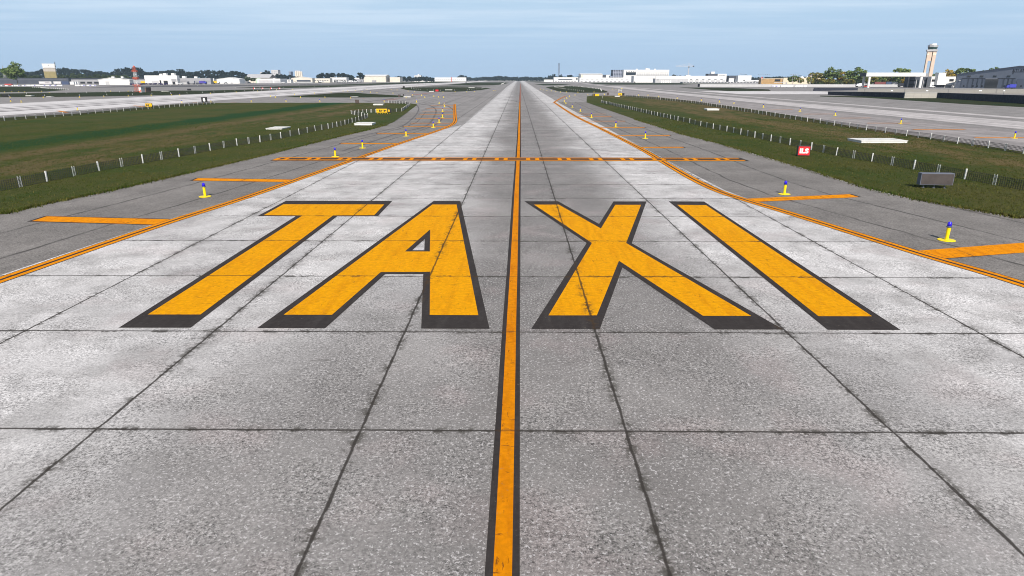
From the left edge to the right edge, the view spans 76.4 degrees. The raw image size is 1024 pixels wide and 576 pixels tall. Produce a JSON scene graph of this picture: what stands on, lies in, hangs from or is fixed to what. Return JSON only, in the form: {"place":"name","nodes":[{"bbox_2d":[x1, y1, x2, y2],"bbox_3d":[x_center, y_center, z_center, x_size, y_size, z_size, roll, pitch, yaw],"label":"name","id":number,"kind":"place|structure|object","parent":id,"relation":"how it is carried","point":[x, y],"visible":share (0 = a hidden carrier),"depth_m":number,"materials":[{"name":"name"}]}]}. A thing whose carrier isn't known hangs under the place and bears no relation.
{"place":"outdoors","nodes":[
{"label":"outdoors","id":0,"kind":"place"},
{"bbox_2d":[0,87,67,91],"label":"grass island","id":1,"kind":"structure","parent":0,"point":[20,89],"depth_m":496.98,"materials":[{"name":"green plant"}]},
{"bbox_2d":[42,62,57,77],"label":"building","id":2,"kind":"structure","parent":0,"point":[49,70],"depth_m":1145.46,"materials":[{"name":"white paint"}]},
{"bbox_2d":[0,89,287,96],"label":"grass island","id":3,"kind":"structure","parent":0,"point":[77,94],"depth_m":360.17,"materials":[{"name":"green plant"}]},
{"bbox_2d":[132,66,140,91],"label":"radar mast","id":4,"kind":"object","parent":3,"relation":"on","point":[134,73],"visible":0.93,"depth_m":395.75,"materials":[{"name":"red metal"}]},
{"bbox_2d":[199,183,210,197],"bbox_3d":[-20.992,-6.704,44.374,0.800,0.940,0.800,0,18,0],"label":"edge light","id":5,"kind":"object","parent":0,"point":[204,190],"visible":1,"depth_m":44.36,"materials":[{"name":"metal"}]},
{"bbox_2d":[0,103,416,213],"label":"grass field","id":6,"kind":"structure","parent":0,"point":[270,114],"depth_m":92.60,"materials":[{"name":"green plant"}]},
{"bbox_2d":[0,102,212,120],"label":"fence","id":7,"kind":"object","parent":6,"relation":"on","point":[164,106],"visible":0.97,"depth_m":152.11,"materials":[{"name":"grey metal"}]},
{"bbox_2d":[0,100,409,190],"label":"fence","id":8,"kind":"object","parent":6,"relation":"on","point":[46,178],"visible":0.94,"depth_m":65.83,"materials":[{"name":"grey metal"}]},
{"bbox_2d":[265,126,290,128],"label":"concrete slab","id":9,"kind":"structure","parent":6,"relation":"on","point":[279,127],"depth_m":105.48,"materials":[{"name":"white concrete"}]},
{"bbox_2d":[354,122,375,124],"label":"concrete slab","id":10,"kind":"structure","parent":6,"relation":"on","point":[365,123],"depth_m":113.04,"materials":[{"name":"white concrete"}]},
{"bbox_2d":[376,108,390,113],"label":"taxiway sign","id":11,"kind":"object","parent":6,"relation":"on","point":[383,110],"visible":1,"depth_m":150.41,"materials":[{"name":"yellow plastic"}]},
{"bbox_2d":[0,112,452,274],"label":"shoulder","id":12,"kind":"object","parent":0,"point":[24,242],"visible":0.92,"depth_m":43.87},
{"bbox_2d":[27,216,168,224],"bbox_3d":[-23.259,-3.844,37.013,8.615,0.001,1.666,2,18,6],"label":"shoulder stripe","id":13,"kind":"object","parent":12,"relation":"on","point":[113,220],"visible":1,"depth_m":36.99,"materials":[{"name":"paint"}]},
{"bbox_2d":[190,178,291,181],"bbox_3d":[-21.445,-8.595,51.800,8.679,0.001,1.511,2,18,5],"label":"shoulder stripe","id":14,"kind":"object","parent":12,"relation":"on","point":[243,180],"visible":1,"depth_m":51.57,"materials":[{"name":"paint"}]},
{"bbox_2d":[339,143,395,143],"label":"shoulder stripe","id":15,"kind":"object","parent":12,"relation":"on","point":[367,143],"visible":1,"depth_m":81.13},
{"bbox_2d":[91,82,384,87],"bbox_3d":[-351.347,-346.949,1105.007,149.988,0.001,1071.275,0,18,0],"label":"grass island","id":16,"kind":"structure","parent":0,"point":[206,85],"depth_m":801.28,"materials":[{"name":"plant"}]},
{"bbox_2d":[0,81,483,115],"bbox_3d":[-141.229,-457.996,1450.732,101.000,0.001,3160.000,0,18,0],"label":"runway","id":17,"kind":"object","parent":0,"point":[106,103],"visible":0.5,"depth_m":243.65,"materials":[{"name":"concrete"}]},
{"bbox_2d":[0,83,448,111],"bbox_3d":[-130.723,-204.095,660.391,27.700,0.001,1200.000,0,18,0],"label":"skid marks","id":18,"kind":"object","parent":17,"relation":"on","point":[113,103],"visible":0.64,"depth_m":232.76,"materials":[{"name":"rubber"}]},
{"bbox_2d":[242,86,346,87],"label":"grass island","id":19,"kind":"structure","parent":0,"point":[293,86],"depth_m":694.92,"materials":[{"name":"green plant"}]},
{"bbox_2d":[315,78,332,82],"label":"warehouse","id":20,"kind":"structure","parent":0,"point":[326,80],"depth_m":1470.96,"materials":[{"name":"stone"}]},
{"bbox_2d":[288,93,402,97],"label":"grass island","id":21,"kind":"structure","parent":0,"point":[341,95],"depth_m":316.68,"materials":[{"name":"green plant"}]},
{"bbox_2d":[281,81,479,85],"bbox_3d":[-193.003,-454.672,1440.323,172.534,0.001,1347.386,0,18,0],"label":"grass island","id":22,"kind":"structure","parent":0,"point":[384,83],"depth_m":1154.99,"materials":[{"name":"green plant"}]},
{"bbox_2d":[390,77,402,81],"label":"warehouse","id":23,"kind":"structure","parent":0,"point":[396,79],"depth_m":1622.07,"materials":[{"name":"white paint"}]},
{"bbox_2d":[401,87,489,91],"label":"grass island","id":24,"kind":"structure","parent":0,"point":[445,89],"depth_m":497.09,"materials":[{"name":"green plant"}]},
{"bbox_2d":[450,82,505,84],"bbox_3d":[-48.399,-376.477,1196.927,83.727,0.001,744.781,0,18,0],"label":"grass island","id":25,"kind":"structure","parent":0,"point":[487,83],"depth_m":1155.27,"materials":[{"name":"green plant"}]},
{"bbox_2d":[0,81,1023,575],"bbox_3d":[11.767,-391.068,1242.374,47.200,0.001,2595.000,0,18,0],"label":"taxiway","id":26,"kind":"structure","parent":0,"point":[660,435],"depth_m":16.05,"materials":[{"name":"concrete"}]},
{"bbox_2d":[0,104,456,282],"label":"edge line","id":27,"kind":"object","parent":26,"relation":"on","point":[27,270],"visible":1,"depth_m":36.22,"materials":[{"name":"paint"}]},
{"bbox_2d":[119,201,391,327],"bbox_3d":[-11.473,-2.239,31.993,7.095,0.004,23.011,0,18,0],"label":"painted letter","id":28,"kind":"object","parent":26,"relation":"on","point":[192,303],"visible":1,"depth_m":28.19,"materials":[{"name":"yellow paint"}]},
{"bbox_2d":[258,201,489,328],"bbox_3d":[-4.374,-2.221,31.937,7.504,0.004,23.010,0,18,0],"label":"painted letter","id":29,"kind":"object","parent":26,"relation":"on","point":[442,262],"visible":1,"depth_m":26.61,"materials":[{"name":"yellow paint"}]},
{"bbox_2d":[485,102,520,575],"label":"line","id":30,"kind":"object","parent":26,"relation":"on","point":[503,549],"visible":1,"depth_m":14.85,"materials":[{"name":"paint"}]},
{"bbox_2d":[273,157,747,160],"bbox_3d":[-0.273,-12.939,65.276,47.100,0.002,2.780,0,18,0],"label":"hold line","id":31,"kind":"object","parent":26,"relation":"on","point":[488,159],"visible":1,"depth_m":64.90,"materials":[{"name":"paint"}]},
{"bbox_2d":[525,201,781,328],"bbox_3d":[4.763,-2.191,31.843,8.100,0.004,22.975,0,18,0],"label":"painted letter","id":32,"kind":"object","parent":26,"relation":"on","point":[581,296],"visible":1,"depth_m":25.96,"materials":[{"name":"yellow paint"}]},
{"bbox_2d":[669,201,899,329],"bbox_3d":[11.379,-2.182,31.817,2.360,0.004,23.008,0,18,0],"label":"painted letter","id":33,"kind":"object","parent":26,"relation":"on","point":[825,304],"visible":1,"depth_m":26.47,"materials":[{"name":"yellow paint"}]},
{"bbox_2d":[553,96,1023,287],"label":"edge line","id":34,"kind":"object","parent":26,"relation":"on","point":[1011,280],"visible":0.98,"depth_m":35.48,"materials":[{"name":"paint"}]},
{"bbox_2d":[0,81,1023,131],"bbox_3d":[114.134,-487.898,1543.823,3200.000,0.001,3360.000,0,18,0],"label":"apron","id":35,"kind":"object","parent":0,"point":[470,106],"visible":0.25,"depth_m":268.73,"materials":[{"name":"concrete"}]},
{"bbox_2d":[0,61,26,84],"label":"tree","id":36,"kind":"object","parent":35,"relation":"on","point":[13,71],"visible":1,"depth_m":736.87,"materials":[{"name":"green plant"}]},
{"bbox_2d":[71,78,144,83],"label":"warehouse","id":37,"kind":"structure","parent":35,"relation":"on","point":[87,80],"depth_m":1139.81,"materials":[{"name":"stone"}]},
{"bbox_2d":[98,76,133,84],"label":"hangar","id":38,"kind":"structure","parent":35,"relation":"on","point":[113,80],"depth_m":898.87,"materials":[{"name":"white paint"}]},
{"bbox_2d":[0,67,248,80],"bbox_3d":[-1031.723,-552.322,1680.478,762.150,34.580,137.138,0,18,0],"label":"woodland","id":39,"kind":"object","parent":35,"relation":"on","point":[127,71],"visible":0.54,"depth_m":1621.71,"materials":[{"name":"green plant"}]},
{"bbox_2d":[144,73,179,83],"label":"hangar","id":40,"kind":"structure","parent":35,"relation":"on","point":[173,78],"depth_m":964.12,"materials":[{"name":"white paint"}]},
{"bbox_2d":[180,76,213,83],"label":"warehouse","id":41,"kind":"structure","parent":35,"relation":"on","point":[185,79],"depth_m":989.00,"materials":[{"name":"metal"}]},
{"bbox_2d":[217,77,244,83],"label":"hangar","id":42,"kind":"structure","parent":35,"relation":"on","point":[231,80],"depth_m":1132.23,"materials":[{"name":"white paint"}]},
{"bbox_2d":[247,74,275,82],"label":"hangar","id":43,"kind":"structure","parent":35,"relation":"on","point":[265,76],"depth_m":1358.63,"materials":[{"name":"metal"}]},
{"bbox_2d":[257,79,286,82],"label":"hangar","id":44,"kind":"structure","parent":35,"relation":"on","point":[271,80],"depth_m":1239.36,"materials":[{"name":"white paint"}]},
{"bbox_2d":[275,74,299,78],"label":"woodland","id":45,"kind":"object","parent":35,"relation":"on","point":[281,76],"visible":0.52,"depth_m":1667.60,"materials":[{"name":"green plant"}]},
{"bbox_2d":[291,77,314,82],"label":"hangar","id":46,"kind":"structure","parent":35,"relation":"on","point":[303,80],"depth_m":1417.77,"materials":[{"name":"white paint"}]},
{"bbox_2d":[316,73,354,80],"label":"woodland","id":47,"kind":"object","parent":35,"relation":"on","point":[328,75],"visible":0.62,"depth_m":1666.38,"materials":[{"name":"green plant"}]},
{"bbox_2d":[330,77,348,81],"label":"hangar","id":48,"kind":"structure","parent":35,"relation":"on","point":[336,79],"depth_m":1589.40,"materials":[{"name":"white paint"}]},
{"bbox_2d":[364,75,389,81],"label":"hangar","id":49,"kind":"structure","parent":35,"relation":"on","point":[376,78],"depth_m":1603.28,"materials":[{"name":"white paint"}]},
{"bbox_2d":[397,76,434,81],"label":"woodland","id":50,"kind":"object","parent":35,"relation":"on","point":[421,78],"visible":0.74,"depth_m":1809.42,"materials":[{"name":"green plant"}]},
{"bbox_2d":[342,89,530,150],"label":"skid marks","id":51,"kind":"object","parent":35,"relation":"on","point":[430,122],"visible":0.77,"depth_m":115.03,"materials":[{"name":"rubber"}]},
{"bbox_2d":[435,77,466,80],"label":"warehouse","id":52,"kind":"structure","parent":35,"relation":"on","point":[450,79],"depth_m":2144.03,"materials":[{"name":"white paint"}]},
{"bbox_2d":[467,76,577,80],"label":"woodland","id":53,"kind":"object","parent":35,"relation":"on","point":[505,78],"visible":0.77,"depth_m":2568.44,"materials":[{"name":"green plant"}]},
{"bbox_2d":[553,77,577,81],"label":"terminal","id":54,"kind":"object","parent":35,"relation":"on","point":[565,79],"visible":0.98,"depth_m":1741.54,"materials":[{"name":"white paint"}]},
{"bbox_2d":[578,73,602,77],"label":"hangar","id":55,"kind":"structure","parent":35,"relation":"on","point":[590,75],"depth_m":1729.27,"materials":[{"name":"white paint"}]},
{"bbox_2d":[578,78,630,81],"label":"terminal","id":56,"kind":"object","parent":35,"relation":"on","point":[604,79],"visible":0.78,"depth_m":1617.42,"materials":[{"name":"white paint"}]},
{"bbox_2d":[631,76,654,82],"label":"terminal","id":57,"kind":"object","parent":35,"relation":"on","point":[641,79],"visible":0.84,"depth_m":1483.30,"materials":[{"name":"white paint"}]},
{"bbox_2d":[653,78,687,82],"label":"terminal","id":58,"kind":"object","parent":35,"relation":"on","point":[667,80],"visible":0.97,"depth_m":1407.24,"materials":[{"name":"white paint"}]},
{"bbox_2d":[655,76,726,81],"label":"terminal","id":59,"kind":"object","parent":35,"relation":"on","point":[706,78],"visible":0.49,"depth_m":1557.29,"materials":[{"name":"white paint"}]},
{"bbox_2d":[680,82,757,82],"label":"parking deck","id":60,"kind":"structure","parent":35,"relation":"on","point":[718,82],"depth_m":1188.81,"materials":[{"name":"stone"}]},
{"bbox_2d":[726,76,735,81],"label":"office","id":61,"kind":"structure","parent":35,"relation":"on","point":[730,78],"depth_m":1425.04,"materials":[{"name":"stone"}]},
{"bbox_2d":[735,75,751,81],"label":"office","id":62,"kind":"structure","parent":35,"relation":"on","point":[743,78],"depth_m":1404.69,"materials":[{"name":"white paint"}]},
{"bbox_2d":[758,78,784,83],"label":"terminal","id":63,"kind":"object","parent":35,"relation":"on","point":[770,80],"visible":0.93,"depth_m":959.44,"materials":[{"name":"beige"}]},
{"bbox_2d":[782,78,809,83],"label":"warehouse","id":64,"kind":"structure","parent":35,"relation":"on","point":[785,80],"depth_m":978.62,"materials":[{"name":"white"}]},
{"bbox_2d":[700,84,902,86],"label":"concrete wall","id":65,"kind":"structure","parent":35,"relation":"on","point":[808,85],"depth_m":665.40,"materials":[{"name":"grey concrete"}]},
{"bbox_2d":[806,72,826,81],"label":"tree","id":66,"kind":"object","parent":35,"relation":"on","point":[815,77],"visible":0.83,"depth_m":735.49,"materials":[{"name":"green plant"}]},
{"bbox_2d":[822,66,842,79],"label":"tree","id":67,"kind":"object","parent":35,"relation":"on","point":[828,74],"visible":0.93,"depth_m":726.19,"materials":[{"name":"green plant"}]},
{"bbox_2d":[813,88,857,90],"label":"noise screen","id":68,"kind":"object","parent":35,"relation":"on","point":[826,89],"visible":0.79,"depth_m":449.40,"materials":[{"name":"metal"}]},
{"bbox_2d":[842,67,867,83],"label":"tree","id":69,"kind":"object","parent":35,"relation":"on","point":[853,75],"visible":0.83,"depth_m":714.98,"materials":[{"name":"green plant"}]},
{"bbox_2d":[860,73,925,87],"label":"canopy","id":70,"kind":"object","parent":35,"relation":"on","point":[921,75],"visible":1,"depth_m":591.23,"materials":[{"name":"metal"}]},
{"bbox_2d":[891,68,910,80],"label":"tree","id":71,"kind":"object","parent":35,"relation":"on","point":[901,70],"visible":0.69,"depth_m":692.36,"materials":[{"name":"green plant"}]},
{"bbox_2d":[903,76,927,87],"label":"glass block","id":72,"kind":"structure","parent":35,"relation":"on","point":[911,81],"depth_m":607.38,"materials":[{"name":"glass"}]},
{"bbox_2d":[926,76,935,87],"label":"office","id":73,"kind":"structure","parent":35,"relation":"on","point":[930,80],"depth_m":600.00,"materials":[{"name":"white paint"}]},
{"bbox_2d":[858,89,1023,93],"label":"block wall","id":74,"kind":"structure","parent":35,"relation":"on","point":[1013,91],"depth_m":379.24,"materials":[{"name":"grey concrete"}]},
{"bbox_2d":[933,73,955,87],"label":"office","id":75,"kind":"structure","parent":35,"relation":"on","point":[942,80],"depth_m":595.58,"materials":[{"name":"stone"}]},
{"bbox_2d":[943,69,955,76],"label":"tree","id":76,"kind":"object","parent":35,"relation":"on","point":[948,72],"visible":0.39,"depth_m":696.60,"materials":[{"name":"plant"}]},
{"bbox_2d":[951,68,975,77],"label":"tree","id":77,"kind":"object","parent":35,"relation":"on","point":[962,70],"visible":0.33,"depth_m":692.87,"materials":[{"name":"green plant"}]},
{"bbox_2d":[955,66,1023,88],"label":"hangar","id":78,"kind":"structure","parent":35,"relation":"on","point":[1000,78],"depth_m":551.17,"materials":[{"name":"grey metal"}]},
{"bbox_2d":[984,79,998,87],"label":"lattice door","id":79,"kind":"structure","parent":78,"relation":"in","point":[989,83],"depth_m":553.15,"materials":[{"name":"grey metal"}]},
{"bbox_2d":[1016,79,1023,87],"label":"door","id":80,"kind":"structure","parent":78,"relation":"in","point":[1019,81],"depth_m":530.08,"materials":[{"name":"grey metal"}]},
{"bbox_2d":[0,0,1023,78],"label":"sky","id":81,"kind":"structure","parent":0,"point":[393,38],"materials":[{"name":"blue"}]},
{"bbox_2d":[546,86,606,92],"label":"grass island","id":82,"kind":"structure","parent":0,"point":[581,89],"depth_m":497.05,"materials":[{"name":"green plant"}]},
{"bbox_2d":[611,70,622,77],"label":"lattice block","id":83,"kind":"structure","parent":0,"point":[616,73],"depth_m":1708.10,"materials":[{"name":"stone"}]},
{"bbox_2d":[622,68,668,77],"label":"hotel","id":84,"kind":"structure","parent":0,"point":[637,72],"depth_m":1687.68,"materials":[{"name":"white paint"}]},
{"bbox_2d":[581,82,728,84],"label":"grass island","id":85,"kind":"structure","parent":0,"point":[654,83],"depth_m":1155.17,"materials":[{"name":"green plant"}]},
{"bbox_2d":[680,87,769,90],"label":"grass island","id":86,"kind":"structure","parent":0,"point":[733,89],"depth_m":497.00,"materials":[{"name":"green plant"}]},
{"bbox_2d":[672,74,806,79],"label":"woodland","id":87,"kind":"object","parent":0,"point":[755,78],"visible":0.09,"depth_m":1800.18,"materials":[{"name":"green plant"}]},
{"bbox_2d":[703,91,827,93],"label":"pavement","id":88,"kind":"structure","parent":0,"point":[777,92],"depth_m":387.49,"materials":[{"name":"concrete"}]},
{"bbox_2d":[778,181,789,194],"bbox_3d":[19.027,-7.008,45.320,0.800,0.940,0.800,-11,21,-30],"label":"edge light","id":89,"kind":"object","parent":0,"point":[785,187],"visible":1,"depth_m":45.24,"materials":[{"name":"metal"}]},
{"bbox_2d":[559,102,1023,280],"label":"shoulder","id":90,"kind":"object","parent":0,"point":[916,224],"visible":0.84,"depth_m":42.44},
{"bbox_2d":[747,194,859,201],"bbox_3d":[19.630,-6.101,44.039,8.748,0.001,1.295,-4,18,-13],"label":"shoulder stripe","id":91,"kind":"object","parent":90,"relation":"on","point":[802,197],"visible":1,"depth_m":44.17,"materials":[{"name":"paint"}]},
{"bbox_2d":[634,119,1023,218],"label":"grass tufts","id":92,"kind":"object","parent":90,"relation":"on","point":[1013,216],"visible":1,"depth_m":48.63,"materials":[{"name":"green plant"}]},
{"bbox_2d":[654,125,1021,218],"bbox_3d":[26.024,-15.971,74.770,4.728,0.001,87.412,-1,18,-5],"label":"kerb strip","id":93,"kind":"object","parent":90,"relation":"on","point":[847,182],"visible":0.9,"depth_m":48.78,"materials":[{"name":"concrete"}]},
{"bbox_2d":[919,243,1023,258],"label":"shoulder stripe","id":94,"kind":"object","parent":90,"relation":"on","point":[972,251],"visible":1,"depth_m":30.52,"materials":[{"name":"paint"}]},
{"bbox_2d":[580,83,1023,128],"bbox_3d":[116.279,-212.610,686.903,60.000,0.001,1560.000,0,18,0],"label":"taxiway strip","id":95,"kind":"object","parent":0,"point":[989,122],"visible":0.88,"depth_m":156.45,"materials":[{"name":"concrete"}]},
{"bbox_2d":[587,96,1023,215],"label":"grass field","id":96,"kind":"structure","parent":0,"point":[694,111],"depth_m":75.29,"materials":[{"name":"green plant"}]},
{"bbox_2d":[796,146,810,155],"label":"red sign","id":97,"kind":"object","parent":96,"relation":"on","point":[803,150],"visible":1,"depth_m":67.45,"materials":[{"name":"metal"}]},
{"bbox_2d":[601,94,1023,189],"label":"fence","id":98,"kind":"object","parent":96,"relation":"on","point":[789,140],"visible":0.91,"depth_m":66.23,"materials":[{"name":"grey metal"}]},
{"bbox_2d":[626,95,1023,153],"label":"fence","id":99,"kind":"object","parent":96,"relation":"on","point":[850,126],"visible":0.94,"depth_m":100.73,"materials":[{"name":"grey metal"}]},
{"bbox_2d":[848,138,907,142],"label":"concrete slab","id":100,"kind":"structure","parent":96,"relation":"on","point":[877,140],"depth_m":81.72,"materials":[{"name":"white concrete"}]},
{"bbox_2d":[916,172,954,187],"bbox_3d":[31.106,-7.898,47.817,2.301,1.108,0.520,2,18,5],"label":"blank sign","id":101,"kind":"object","parent":96,"relation":"on","point":[931,178],"visible":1,"depth_m":47.55,"materials":[{"name":"metal"}]},
{"bbox_2d":[589,87,1023,150],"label":"road strip","id":102,"kind":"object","parent":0,"point":[970,133],"visible":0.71,"depth_m":120.51,"materials":[{"name":"grey concrete"}]},
{"bbox_2d":[593,84,1023,118],"bbox_3d":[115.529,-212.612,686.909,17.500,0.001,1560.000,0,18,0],"label":"taxiway strip","id":103,"kind":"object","parent":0,"point":[859,105],"visible":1,"depth_m":190.55,"materials":[{"name":"concrete"}]},
{"bbox_2d":[808,76,955,83],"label":"woodland","id":104,"kind":"object","parent":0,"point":[856,81],"visible":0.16,"depth_m":852.25,"materials":[{"name":"green plant"}]},
{"bbox_2d":[822,96,1023,106],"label":"grass island","id":105,"kind":"structure","parent":0,"point":[956,101],"depth_m":232.26,"materials":[{"name":"green plant"}]},
{"bbox_2d":[828,92,903,97],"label":"noise screen","id":106,"kind":"object","parent":105,"relation":"on","point":[887,94],"visible":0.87,"depth_m":295.33,"materials":[{"name":"metal"}]},
{"bbox_2d":[904,92,936,97],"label":"block wall","id":107,"kind":"structure","parent":105,"relation":"on","point":[920,94],"depth_m":272.40,"materials":[{"name":"white concrete"}]},
{"bbox_2d":[937,93,1023,103],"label":"noise screen","id":108,"kind":"object","parent":105,"relation":"on","point":[1019,99],"visible":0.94,"depth_m":235.33,"materials":[{"name":"metal"}]},
{"bbox_2d":[923,43,938,75],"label":"control tower","id":109,"kind":"structure","parent":0,"point":[932,50],"depth_m":751.04,"materials":[{"name":"concrete"}]},
{"bbox_2d":[937,222,955,241],"bbox_3d":[21.685,-2.836,32.337,0.800,0.940,0.800,-8,19,-23],"label":"edge light","id":110,"kind":"object","parent":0,"point":[948,230],"visible":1,"depth_m":32.29,"materials":[{"name":"metal"}]},
{"label":"ground","id":111,"kind":"structure","parent":0,"visible":0},
{"bbox_2d":[0,78,70,83],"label":"warehouse","id":112,"kind":"structure","parent":111,"relation":"on","point":[21,81],"depth_m":1063.78,"materials":[{"name":"stone"}]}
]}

